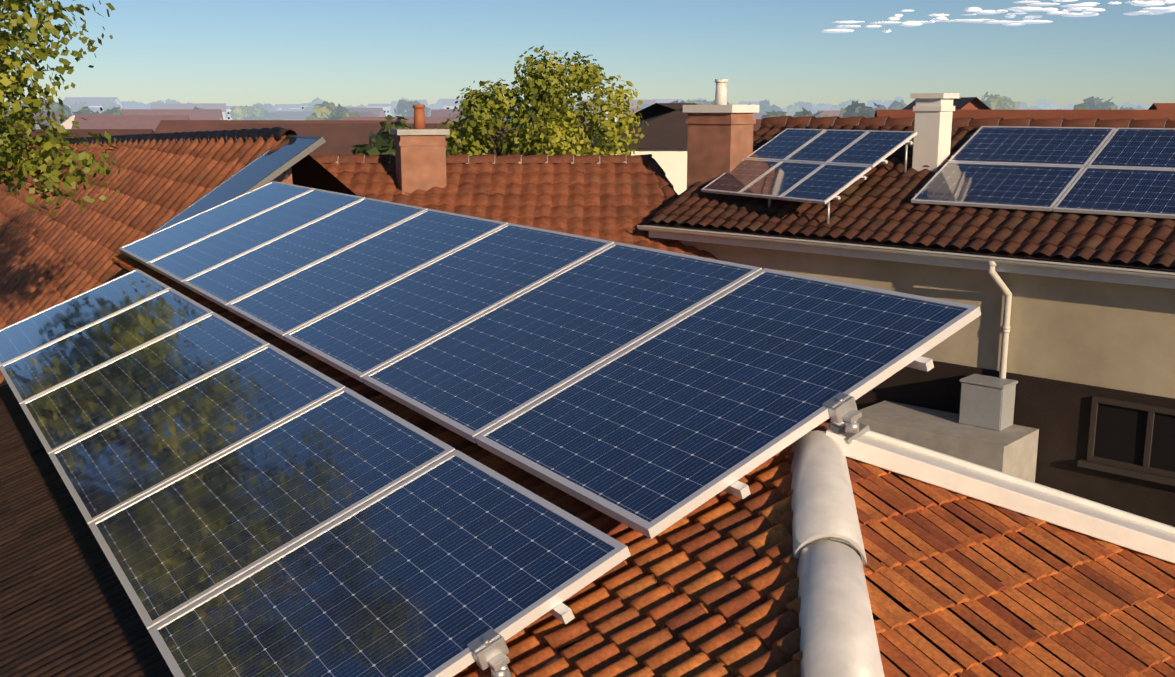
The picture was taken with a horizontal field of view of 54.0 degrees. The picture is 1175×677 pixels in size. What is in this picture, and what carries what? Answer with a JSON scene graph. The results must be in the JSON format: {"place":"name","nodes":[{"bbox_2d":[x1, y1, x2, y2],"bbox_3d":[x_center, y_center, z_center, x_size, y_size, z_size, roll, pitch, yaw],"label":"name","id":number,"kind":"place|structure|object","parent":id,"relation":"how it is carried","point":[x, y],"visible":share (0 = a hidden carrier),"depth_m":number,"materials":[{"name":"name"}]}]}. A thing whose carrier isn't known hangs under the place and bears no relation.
{"place":"outdoors","nodes":[
{"label":"outdoors","id":0,"kind":"place"},
{"bbox_2d":[23,117,41,128],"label":"house","id":1,"kind":"structure","parent":0,"point":[36,125],"depth_m":119.36,"materials":[{"name":"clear glass"}]},
{"bbox_2d":[4,111,64,128],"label":"house","id":2,"kind":"structure","parent":0,"point":[44,114],"depth_m":169.15,"materials":[{"name":"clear glass"}]},
{"bbox_2d":[60,113,111,128],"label":"house","id":3,"kind":"structure","parent":0,"point":[67,124],"depth_m":143.01,"materials":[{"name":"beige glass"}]},
{"bbox_2d":[0,384,173,676],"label":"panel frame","id":4,"kind":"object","parent":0,"point":[67,608],"depth_m":6.65,"materials":[{"name":"metal"}]},
{"bbox_2d":[89,107,101,112],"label":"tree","id":5,"kind":"object","parent":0,"point":[94,109],"visible":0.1,"depth_m":391.60,"materials":[{"name":"green plant"}]},
{"bbox_2d":[72,115,189,130],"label":"house","id":6,"kind":"structure","parent":0,"point":[122,122],"depth_m":128.94,"materials":[{"name":"brown glass"}]},
{"bbox_2d":[121,109,222,119],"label":"house","id":7,"kind":"structure","parent":0,"point":[204,114],"depth_m":170.88,"materials":[{"name":"brown glass"}]},
{"bbox_2d":[269,167,292,183],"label":"roof","id":8,"kind":"structure","parent":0,"point":[280,178],"depth_m":14.80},
{"bbox_2d":[291,154,356,195],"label":"gable","id":9,"kind":"structure","parent":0,"point":[308,170],"depth_m":15.66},
{"bbox_2d":[349,112,377,116],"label":"house","id":10,"kind":"structure","parent":0,"point":[368,114],"depth_m":229.55,"materials":[{"name":"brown glass"}]},
{"bbox_2d":[346,108,385,116],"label":"house","id":11,"kind":"structure","parent":0,"point":[379,112],"depth_m":269.04,"materials":[{"name":"brown glass"}]},
{"bbox_2d":[218,123,514,155],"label":"roof","id":12,"kind":"structure","parent":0,"point":[342,139],"depth_m":45.69,"materials":[{"name":"brown tile"}]},
{"bbox_2d":[390,101,397,116],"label":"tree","id":13,"kind":"object","parent":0,"point":[393,104],"visible":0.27,"depth_m":560.87,"materials":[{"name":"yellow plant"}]},
{"bbox_2d":[343,117,452,122],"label":"house","id":14,"kind":"structure","parent":0,"point":[431,119],"depth_m":133.43,"materials":[{"name":"brown glass"}]},
{"bbox_2d":[111,254,802,664],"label":"house roof","id":15,"kind":"structure","parent":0,"point":[727,558],"depth_m":4.29,"materials":[{"name":"tile"}]},
{"bbox_2d":[431,110,506,121],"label":"house","id":16,"kind":"structure","parent":0,"point":[440,113],"depth_m":179.10,"materials":[{"name":"brown glass"}]},
{"bbox_2d":[318,162,700,256],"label":"house roof","id":17,"kind":"structure","parent":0,"point":[617,202],"depth_m":18.84,"materials":[{"name":"tile"}]},
{"bbox_2d":[390,105,449,195],"bbox_3d":[-2.770,-2.876,19.143,0.860,1.967,0.660,-4,12,-19],"label":"house chimney","id":18,"kind":"object","parent":17,"relation":"on","point":[420,154],"visible":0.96,"depth_m":18.88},
{"bbox_2d":[311,154,651,163],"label":"house ridge caps","id":19,"kind":"object","parent":17,"relation":"on","point":[489,158],"visible":0.77,"depth_m":19.63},
{"bbox_2d":[646,158,717,259],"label":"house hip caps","id":20,"kind":"object","parent":17,"relation":"on","point":[666,186],"visible":0.31,"depth_m":18.96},
{"bbox_2d":[0,0,1174,107],"label":"sky","id":21,"kind":"structure","parent":0,"point":[230,52],"materials":[{"name":"blue"}]},
{"bbox_2d":[453,561,800,676],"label":"house roof","id":22,"kind":"structure","parent":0,"point":[626,621],"depth_m":3.90,"materials":[{"name":"tile"}]},
{"bbox_2d":[623,108,643,116],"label":"house","id":23,"kind":"structure","parent":0,"point":[631,110],"depth_m":213.01,"materials":[{"name":"brown glass"}]},
{"bbox_2d":[580,103,755,194],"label":"white house","id":24,"kind":"structure","parent":0,"point":[663,140],"depth_m":32.83,"materials":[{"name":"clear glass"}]},
{"bbox_2d":[753,119,761,130],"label":"house","id":25,"kind":"structure","parent":0,"point":[756,126],"depth_m":50.56,"materials":[{"name":"brown glass"}]},
{"bbox_2d":[754,113,766,118],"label":"house","id":26,"kind":"structure","parent":0,"point":[757,115],"depth_m":243.96,"materials":[{"name":"grey glass"}]},
{"bbox_2d":[815,110,839,117],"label":"house","id":27,"kind":"structure","parent":0,"point":[830,113],"depth_m":202.34,"materials":[{"name":"brown glass"}]},
{"bbox_2d":[902,97,990,109],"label":"house","id":28,"kind":"structure","parent":0,"point":[968,103],"depth_m":37.99,"materials":[{"name":"brown tile"}]},
{"bbox_2d":[811,422,1129,550],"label":"house roof","id":29,"kind":"structure","parent":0,"point":[823,426],"depth_m":4.79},
{"bbox_2d":[820,0,1174,32],"bbox_3d":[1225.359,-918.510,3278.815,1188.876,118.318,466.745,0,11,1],"label":"cloud","id":30,"kind":"structure","parent":0,"point":[1087,8],"depth_m":3220.49,"materials":[{"name":"white"}]},
{"bbox_2d":[846,457,1174,676],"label":"tiled roof","id":31,"kind":"structure","parent":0,"point":[960,585],"depth_m":3.99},
{"bbox_2d":[790,430,884,676],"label":"house hip caps","id":32,"kind":"object","parent":31,"relation":"on","point":[838,637],"visible":0.9,"depth_m":3.84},
{"bbox_2d":[874,110,1174,120],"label":"roof","id":33,"kind":"structure","parent":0,"point":[1099,114],"depth_m":32.06,"materials":[{"name":"brown tile"}]},
{"bbox_2d":[1148,103,1174,109],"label":"house","id":34,"kind":"structure","parent":0,"point":[1162,106],"depth_m":38.20,"materials":[{"name":"red tile"}]},
{"label":"ground","id":35,"kind":"structure","parent":0,"visible":0},
{"bbox_2d":[21,99,71,116],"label":"tree","id":36,"kind":"object","parent":35,"relation":"on","point":[55,106],"visible":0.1,"depth_m":184.87,"materials":[{"name":"green plant"}]},
{"bbox_2d":[0,0,120,215],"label":"tree","id":37,"kind":"object","parent":35,"relation":"on","point":[50,143],"visible":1,"depth_m":12.16,"materials":[{"name":"green plant"}]},
{"bbox_2d":[0,129,154,139],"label":"roof","id":38,"kind":"structure","parent":35,"relation":"on","point":[84,132],"depth_m":43.67,"materials":[{"name":"red tile"}]},
{"bbox_2d":[70,101,88,111],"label":"tree","id":39,"kind":"object","parent":35,"relation":"on","point":[75,107],"visible":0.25,"depth_m":357.13,"materials":[{"name":"green plant"}]},
{"bbox_2d":[50,107,122,127],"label":"tree","id":40,"kind":"object","parent":35,"relation":"on","point":[115,111],"visible":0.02,"depth_m":160.47,"materials":[{"name":"green plant"}]},
{"bbox_2d":[63,97,122,112],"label":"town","id":41,"kind":"object","parent":35,"relation":"on","point":[93,102],"depth_m":403.25,"materials":[{"name":"glass"}]},
{"bbox_2d":[102,99,123,110],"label":"tree","id":42,"kind":"object","parent":35,"relation":"on","point":[107,104],"visible":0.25,"depth_m":375.51,"materials":[{"name":"green plant"}]},
{"bbox_2d":[122,100,147,108],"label":"tree","id":43,"kind":"object","parent":35,"relation":"on","point":[133,104],"visible":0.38,"depth_m":426.05,"materials":[{"name":"green plant"}]},
{"bbox_2d":[0,134,287,388],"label":"tiled roof","id":44,"kind":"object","parent":35,"relation":"on","point":[69,249],"visible":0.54,"depth_m":18.62,"materials":[{"name":"tile"}]},
{"bbox_2d":[64,127,296,143],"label":"house ridge caps","id":45,"kind":"object","parent":44,"relation":"on","point":[266,133],"visible":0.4,"depth_m":17.60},
{"bbox_2d":[122,135,325,253],"bbox_3d":[-4.380,-1.693,13.871,2.177,1.448,1.250,-7,13,-31],"label":"solar panel","id":46,"kind":"object","parent":44,"relation":"attached to","point":[278,159],"visible":0.6,"depth_m":13.95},
{"bbox_2d":[145,100,163,108],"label":"building","id":47,"kind":"structure","parent":35,"relation":"on","point":[148,105],"depth_m":492.75,"materials":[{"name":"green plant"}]},
{"bbox_2d":[165,99,180,102],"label":"tree","id":48,"kind":"object","parent":35,"relation":"on","point":[170,101],"visible":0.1,"depth_m":541.30,"materials":[{"name":"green plant"}]},
{"bbox_2d":[151,103,225,119],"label":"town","id":49,"kind":"object","parent":35,"relation":"on","point":[222,106],"depth_m":345.37,"materials":[{"name":"glass"}]},
{"bbox_2d":[226,106,249,119],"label":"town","id":50,"kind":"object","parent":35,"relation":"on","point":[228,110],"visible":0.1,"depth_m":630.13,"materials":[{"name":"glass"}]},
{"bbox_2d":[229,105,261,119],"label":"tree","id":51,"kind":"object","parent":35,"relation":"on","point":[242,113],"visible":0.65,"depth_m":284.67,"materials":[{"name":"green plant"}]},
{"bbox_2d":[251,102,266,109],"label":"tree","id":52,"kind":"object","parent":35,"relation":"on","point":[259,105],"visible":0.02,"depth_m":353.44,"materials":[{"name":"green plant"}]},
{"bbox_2d":[247,116,283,119],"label":"building","id":53,"kind":"structure","parent":35,"relation":"on","point":[264,118],"depth_m":288.00,"materials":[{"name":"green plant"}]},
{"bbox_2d":[257,108,279,119],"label":"tree","id":54,"kind":"object","parent":35,"relation":"on","point":[266,113],"visible":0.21,"depth_m":301.57,"materials":[{"name":"green plant"}]},
{"bbox_2d":[264,103,274,112],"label":"tree","id":55,"kind":"object","parent":35,"relation":"on","point":[269,107],"visible":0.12,"depth_m":394.87,"materials":[{"name":"green plant"}]},
{"bbox_2d":[154,120,404,133],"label":"roof","id":56,"kind":"structure","parent":35,"relation":"on","point":[170,126],"depth_m":57.17,"materials":[{"name":"brown tile"}]},
{"bbox_2d":[274,104,300,109],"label":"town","id":57,"kind":"object","parent":35,"relation":"on","point":[290,106],"depth_m":709.53,"materials":[{"name":"grey glass"}]},
{"bbox_2d":[273,111,313,119],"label":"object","id":58,"kind":"object","parent":35,"relation":"on","point":[294,115],"depth_m":321.90,"materials":[{"name":"grey glass"}]},
{"bbox_2d":[304,97,323,109],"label":"tree","id":59,"kind":"object","parent":35,"relation":"on","point":[317,100],"visible":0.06,"depth_m":403.10,"materials":[{"name":"green plant"}]},
{"bbox_2d":[306,101,349,119],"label":"tree","id":60,"kind":"object","parent":35,"relation":"on","point":[323,110],"visible":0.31,"depth_m":191.04,"materials":[{"name":"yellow plant"}]},
{"bbox_2d":[326,107,363,119],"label":"tree","id":61,"kind":"object","parent":35,"relation":"on","point":[338,113],"visible":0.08,"depth_m":169.32,"materials":[{"name":"green plant"}]},
{"bbox_2d":[367,104,393,116],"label":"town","id":62,"kind":"object","parent":35,"relation":"on","point":[386,108],"visible":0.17,"depth_m":795.73,"materials":[{"name":"grey glass"}]},
{"bbox_2d":[352,115,462,155],"bbox_3d":[-5.942,-3.792,39.935,4.798,7.759,5.541,4,12,20],"label":"tree","id":63,"kind":"object","parent":35,"relation":"on","point":[383,144],"visible":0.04,"depth_m":39.10,"materials":[{"name":"green plant"}]},
{"bbox_2d":[394,99,429,116],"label":"tree","id":64,"kind":"object","parent":35,"relation":"on","point":[402,106],"visible":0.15,"depth_m":247.13,"materials":[{"name":"green plant"}]},
{"bbox_2d":[427,100,438,108],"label":"building","id":65,"kind":"structure","parent":35,"relation":"on","point":[433,106],"depth_m":529.11,"materials":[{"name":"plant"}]},
{"bbox_2d":[437,99,462,108],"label":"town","id":66,"kind":"object","parent":35,"relation":"on","point":[446,104],"visible":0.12,"depth_m":420.56,"materials":[{"name":"grey glass"}]},
{"bbox_2d":[434,45,648,155],"bbox_3d":[-1.167,-2.911,30.960,5.841,9.583,6.032,-7,13,-31],"label":"tree","id":67,"kind":"object","parent":35,"relation":"on","point":[549,133],"visible":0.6,"depth_m":29.27,"materials":[{"name":"green plant"}]},
{"bbox_2d":[577,100,656,124],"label":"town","id":68,"kind":"object","parent":35,"relation":"on","point":[649,102],"visible":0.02,"depth_m":317.97,"materials":[{"name":"grey glass"}]},
{"bbox_2d":[652,99,682,102],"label":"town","id":69,"kind":"object","parent":35,"relation":"on","point":[665,100],"visible":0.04,"depth_m":488.00,"materials":[{"name":"grey glass"}]},
{"bbox_2d":[687,99,704,104],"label":"tree","id":70,"kind":"object","parent":35,"relation":"on","point":[689,101],"visible":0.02,"depth_m":200.46,"materials":[{"name":"green plant"}]},
{"bbox_2d":[740,101,759,104],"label":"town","id":71,"kind":"object","parent":35,"relation":"on","point":[752,102],"depth_m":484.26,"materials":[{"name":"grey glass"}]},
{"bbox_2d":[746,99,782,112],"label":"tree","id":72,"kind":"object","parent":35,"relation":"on","point":[764,106],"visible":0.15,"depth_m":296.83,"materials":[{"name":"green plant"}]},
{"bbox_2d":[761,110,796,118],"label":"tree","id":73,"kind":"object","parent":35,"relation":"on","point":[775,114],"visible":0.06,"depth_m":145.46,"materials":[{"name":"green plant"}]},
{"bbox_2d":[783,105,800,116],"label":"tree","id":74,"kind":"object","parent":35,"relation":"on","point":[791,110],"visible":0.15,"depth_m":341.75,"materials":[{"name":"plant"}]},
{"bbox_2d":[794,101,816,113],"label":"tree","id":75,"kind":"object","parent":35,"relation":"on","point":[807,106],"visible":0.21,"depth_m":360.37,"materials":[{"name":"green plant"}]},
{"bbox_2d":[784,104,829,110],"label":"town","id":76,"kind":"object","parent":35,"relation":"on","point":[813,105],"depth_m":520.42,"materials":[{"name":"grey glass"}]},
{"bbox_2d":[795,107,827,116],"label":"tree","id":77,"kind":"object","parent":35,"relation":"on","point":[804,113],"visible":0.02,"depth_m":131.13,"materials":[{"name":"green plant"}]},
{"bbox_2d":[813,103,826,113],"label":"tree","id":78,"kind":"object","parent":35,"relation":"on","point":[820,106],"visible":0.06,"depth_m":398.19,"materials":[{"name":"green plant"}]},
{"bbox_2d":[831,99,858,109],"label":"tree","id":79,"kind":"object","parent":35,"relation":"on","point":[844,105],"visible":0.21,"depth_m":359.73,"materials":[{"name":"green plant"}]},
{"bbox_2d":[839,108,874,117],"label":"tree","id":80,"kind":"object","parent":35,"relation":"on","point":[842,110],"depth_m":150.98,"materials":[{"name":"green plant"}]},
{"bbox_2d":[842,100,882,117],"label":"tree","id":81,"kind":"object","parent":35,"relation":"on","point":[855,109],"visible":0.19,"depth_m":134.12,"materials":[{"name":"green plant"}]},
{"bbox_2d":[867,99,883,106],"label":"tree","id":82,"kind":"object","parent":35,"relation":"on","point":[870,103],"visible":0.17,"depth_m":490.64,"materials":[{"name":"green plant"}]},
{"bbox_2d":[872,100,906,109],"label":"tree","id":83,"kind":"object","parent":35,"relation":"on","point":[896,105],"visible":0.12,"depth_m":211.52,"materials":[{"name":"green plant"}]},
{"bbox_2d":[884,97,902,109],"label":"town","id":84,"kind":"object","parent":35,"relation":"on","point":[888,103],"visible":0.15,"depth_m":445.70,"materials":[{"name":"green plant"}]},
{"bbox_2d":[675,206,1174,526],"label":"house walls","id":85,"kind":"structure","parent":35,"relation":"on","point":[1075,346],"depth_m":14.15,"materials":[{"name":"paint"}]},
{"bbox_2d":[647,123,1174,270],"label":"house roof","id":86,"kind":"structure","parent":85,"relation":"on","point":[876,207],"depth_m":15.26,"materials":[{"name":"tile"}]},
{"bbox_2d":[683,79,758,188],"bbox_3d":[2.103,-3.131,18.276,0.960,1.907,0.720,10,15,42],"label":"chimney","id":87,"kind":"object","parent":86,"relation":"on","point":[720,138],"visible":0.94,"depth_m":18.03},
{"bbox_2d":[701,128,916,203],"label":"solar panels","id":88,"kind":"object","parent":86,"relation":"on","point":[820,166],"visible":1,"depth_m":16.83,"materials":[{"name":"glass"}]},
{"bbox_2d":[716,145,907,223],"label":"panel support legs","id":89,"kind":"object","parent":88,"relation":"attached to","point":[828,203],"visible":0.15,"depth_m":16.37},
{"bbox_2d":[910,93,959,171],"bbox_3d":[4.916,-2.821,16.441,0.500,1.318,0.500,10,15,42],"label":"chimney","id":90,"kind":"object","parent":86,"relation":"on","point":[933,129],"visible":0.88,"depth_m":16.27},
{"bbox_2d":[761,116,1174,128],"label":"house ridge caps","id":91,"kind":"object","parent":86,"relation":"on","point":[972,122],"visible":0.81,"depth_m":16.92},
{"bbox_2d":[911,126,1174,218],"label":"solar panels","id":92,"kind":"object","parent":86,"relation":"on","point":[1112,171],"visible":1,"depth_m":15.06,"materials":[{"name":"glass"}]},
{"bbox_2d":[649,225,1174,288],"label":"house fascia","id":93,"kind":"structure","parent":85,"relation":"attached to","point":[1110,278],"depth_m":14.65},
{"bbox_2d":[637,225,1174,279],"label":"gutter","id":94,"kind":"object","parent":93,"relation":"attached to","point":[1070,266],"visible":1,"depth_m":14.50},
{"bbox_2d":[858,400,1038,482],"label":"parapet wall","id":95,"kind":"structure","parent":85,"relation":"attached to","point":[1011,449],"depth_m":14.19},
{"bbox_2d":[959,374,1017,430],"bbox_3d":[5.007,0.797,14.441,0.580,0.575,0.440,10,15,42],"label":"drain box","id":96,"kind":"object","parent":95,"relation":"on","point":[987,402],"visible":1,"depth_m":14.29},
{"bbox_2d":[987,261,1011,378],"bbox_3d":[5.056,-0.188,14.242,0.483,1.585,0.109,-8,14,-35],"label":"downpipe","id":97,"kind":"object","parent":85,"relation":"attached to","point":[999,282],"visible":0.92,"depth_m":14.30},
{"bbox_2d":[1077,396,1174,485],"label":"house window","id":98,"kind":"structure","parent":85,"relation":"in","point":[1132,439],"depth_m":13.55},
{"bbox_2d":[984,95,1007,109],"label":"tree","id":99,"kind":"object","parent":35,"relation":"on","point":[993,102],"visible":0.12,"depth_m":198.11,"materials":[{"name":"green plant"}]},
{"bbox_2d":[981,92,1014,109],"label":"tree","id":100,"kind":"object","parent":35,"relation":"on","point":[1009,105],"visible":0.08,"depth_m":211.76,"materials":[{"name":"green plant"}]},
{"bbox_2d":[1009,98,1019,109],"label":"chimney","id":101,"kind":"object","parent":35,"relation":"on","point":[1016,105],"visible":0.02,"depth_m":220.11,"materials":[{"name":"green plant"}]},
{"bbox_2d":[1019,102,1041,109],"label":"town","id":102,"kind":"object","parent":35,"relation":"on","point":[1022,106],"visible":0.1,"depth_m":376.00,"materials":[{"name":"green plant"}]},
{"bbox_2d":[1035,99,1057,109],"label":"tree","id":103,"kind":"object","parent":35,"relation":"on","point":[1043,104],"visible":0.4,"depth_m":444.02,"materials":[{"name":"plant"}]},
{"bbox_2d":[1058,107,1073,109],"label":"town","id":104,"kind":"object","parent":35,"relation":"on","point":[1066,108],"visible":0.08,"depth_m":612.20,"materials":[{"name":"grey glass"}]},
{"bbox_2d":[1057,102,1087,109],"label":"tree","id":105,"kind":"object","parent":35,"relation":"on","point":[1081,106],"depth_m":132.92,"materials":[{"name":"green plant"}]},
{"bbox_2d":[1083,96,1122,109],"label":"tree","id":106,"kind":"object","parent":35,"relation":"on","point":[1093,103],"visible":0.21,"depth_m":183.79,"materials":[{"name":"green plant"}]},
{"bbox_2d":[1117,101,1136,109],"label":"tree","id":107,"kind":"object","parent":35,"relation":"on","point":[1127,104],"visible":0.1,"depth_m":365.37,"materials":[{"name":"blue plant"}]},
{"bbox_2d":[1114,103,1145,107],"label":"town","id":108,"kind":"object","parent":35,"relation":"on","point":[1119,105],"visible":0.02,"depth_m":612.73,"materials":[{"name":"blue glass"}]},
{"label":"house","id":109,"kind":"object","parent":35,"relation":"on","visible":0},
{"bbox_2d":[0,269,630,676],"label":"solar array","id":110,"kind":"object","parent":109,"relation":"on","point":[248,503],"visible":1,"depth_m":5.29,"materials":[{"name":"blue glass"}]},
{"bbox_2d":[467,629,560,676],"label":"bracket","id":111,"kind":"object","parent":109,"relation":"attached to","point":[489,648],"visible":0.88,"depth_m":3.86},
{"bbox_2d":[119,181,980,538],"bbox_3d":[-1.684,-0.537,8.707,1.742,0.702,10.070,-7,13,-31],"label":"solar array","id":112,"kind":"object","parent":109,"relation":"on","point":[647,391],"visible":1,"depth_m":6.01,"materials":[{"name":"blue glass"}]},
{"bbox_2d":[825,420,1174,563],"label":"flashing","id":113,"kind":"object","parent":109,"relation":"on","point":[1140,534],"visible":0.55,"depth_m":4.47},
{"bbox_2d":[822,392,869,443],"bbox_3d":[1.044,0.321,4.597,0.181,0.193,0.131,-7,13,-31],"label":"bracket","id":114,"kind":"object","parent":113,"relation":"on","point":[841,406],"visible":1,"depth_m":4.56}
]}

